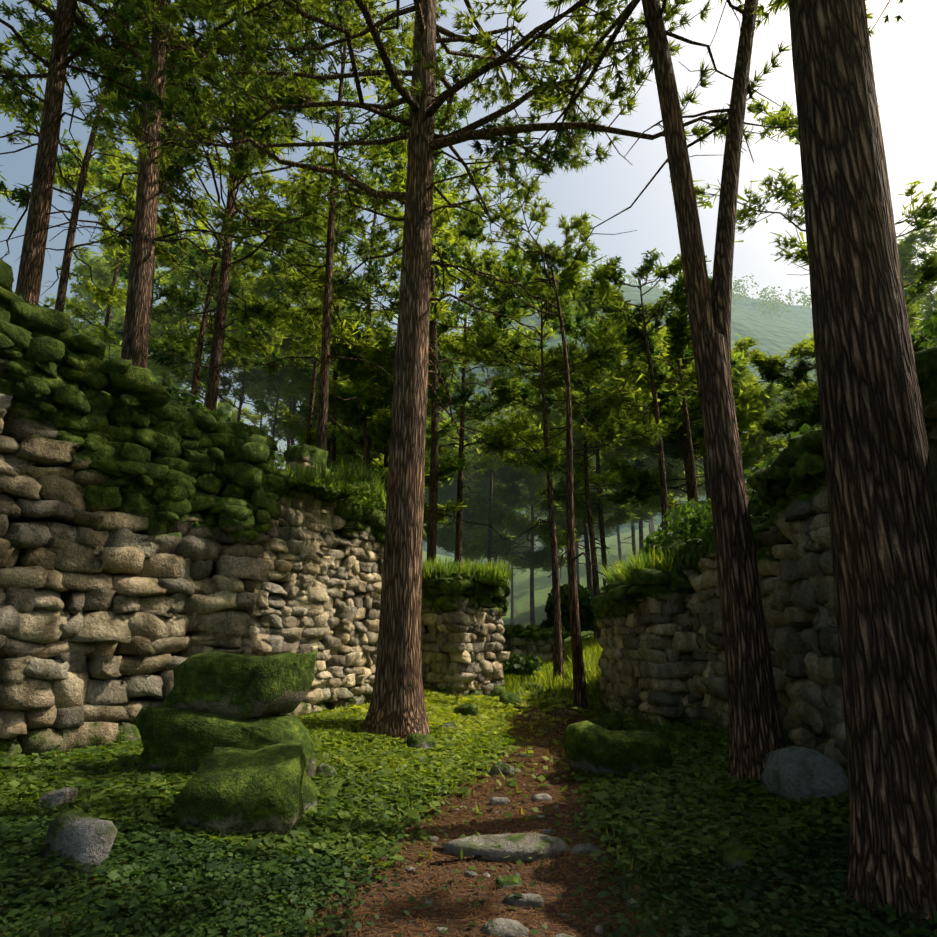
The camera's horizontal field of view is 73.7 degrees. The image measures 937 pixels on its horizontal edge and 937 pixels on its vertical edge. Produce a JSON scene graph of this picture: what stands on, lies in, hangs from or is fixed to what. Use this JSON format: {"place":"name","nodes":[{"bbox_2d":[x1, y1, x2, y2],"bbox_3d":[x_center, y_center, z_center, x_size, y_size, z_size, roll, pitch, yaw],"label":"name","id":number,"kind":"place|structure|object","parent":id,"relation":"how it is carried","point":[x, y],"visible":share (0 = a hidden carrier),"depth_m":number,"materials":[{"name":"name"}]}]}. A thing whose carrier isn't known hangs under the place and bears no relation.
{"place":"outdoors","nodes":[
{"label":"outdoors","id":0,"kind":"place"},
{"bbox_2d":[0,0,936,930],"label":"pine","id":1,"kind":"object","parent":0,"point":[882,506],"depth_m":12.35,"materials":[{"name":"green plant"}]},
{"bbox_2d":[0,466,936,936],"bbox_3d":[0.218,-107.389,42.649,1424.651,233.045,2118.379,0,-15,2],"label":"ground","id":2,"kind":"structure","parent":0,"point":[302,840],"depth_m":3.97,"materials":[{"name":"green plant"}]},
{"bbox_2d":[0,455,849,874],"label":"grass","id":3,"kind":"structure","parent":2,"relation":"on","point":[362,485],"depth_m":8.99,"materials":[{"name":"green plant"}]},
{"bbox_2d":[185,726,664,893],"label":"fallen sticks","id":4,"kind":"object","parent":2,"relation":"on","point":[454,860],"visible":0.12,"depth_m":4.11,"materials":[{"name":"brown wood"}]},
{"bbox_2d":[37,651,848,936],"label":"rocks","id":5,"kind":"object","parent":2,"relation":"on","point":[230,734],"visible":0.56,"depth_m":4.89,"materials":[{"name":"stone"}]},
{"bbox_2d":[0,716,899,936],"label":"dirt path","id":6,"kind":"structure","parent":2,"relation":"on","point":[542,723],"depth_m":3.94,"materials":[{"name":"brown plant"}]},
{"bbox_2d":[0,259,936,769],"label":"stone walls","id":7,"kind":"structure","parent":2,"relation":"on","point":[136,503],"depth_m":6.83,"materials":[{"name":"stone"},{"name":"moss"}]},
{"bbox_2d":[12,290,936,676],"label":"bushes","id":8,"kind":"object","parent":2,"relation":"on","point":[700,520],"visible":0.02,"depth_m":9.85,"materials":[{"name":"green plant"}]},
{"bbox_2d":[422,436,788,569],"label":"trunks","id":9,"kind":"object","parent":2,"relation":"on","point":[534,543],"depth_m":145.78,"materials":[{"name":"brown wood"}]},
{"bbox_2d":[421,430,926,661],"bbox_3d":[-1.445,2.070,11.680,12.264,5.709,21.057,0,-15,2],"label":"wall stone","id":10,"kind":"object","parent":2,"relation":"on","point":[426,628],"depth_m":12.15,"materials":[{"name":"grey stone"}]},
{"bbox_2d":[0,0,936,468],"label":"sky","id":11,"kind":"structure","parent":0,"point":[904,57],"materials":[{"name":"white"}]},
{"bbox_2d":[423,283,817,565],"bbox_3d":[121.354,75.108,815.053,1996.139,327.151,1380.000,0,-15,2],"label":"distant hills","id":12,"kind":"structure","parent":0,"point":[774,335],"depth_m":329.99,"materials":[{"name":"green plant"}]},
{"bbox_2d":[270,254,811,531],"bbox_3d":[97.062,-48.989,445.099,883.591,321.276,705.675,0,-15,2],"label":"distant trees","id":13,"kind":"object","parent":12,"relation":"on","point":[763,296],"visible":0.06,"depth_m":438.64,"materials":[{"name":"green plant"}]}
]}

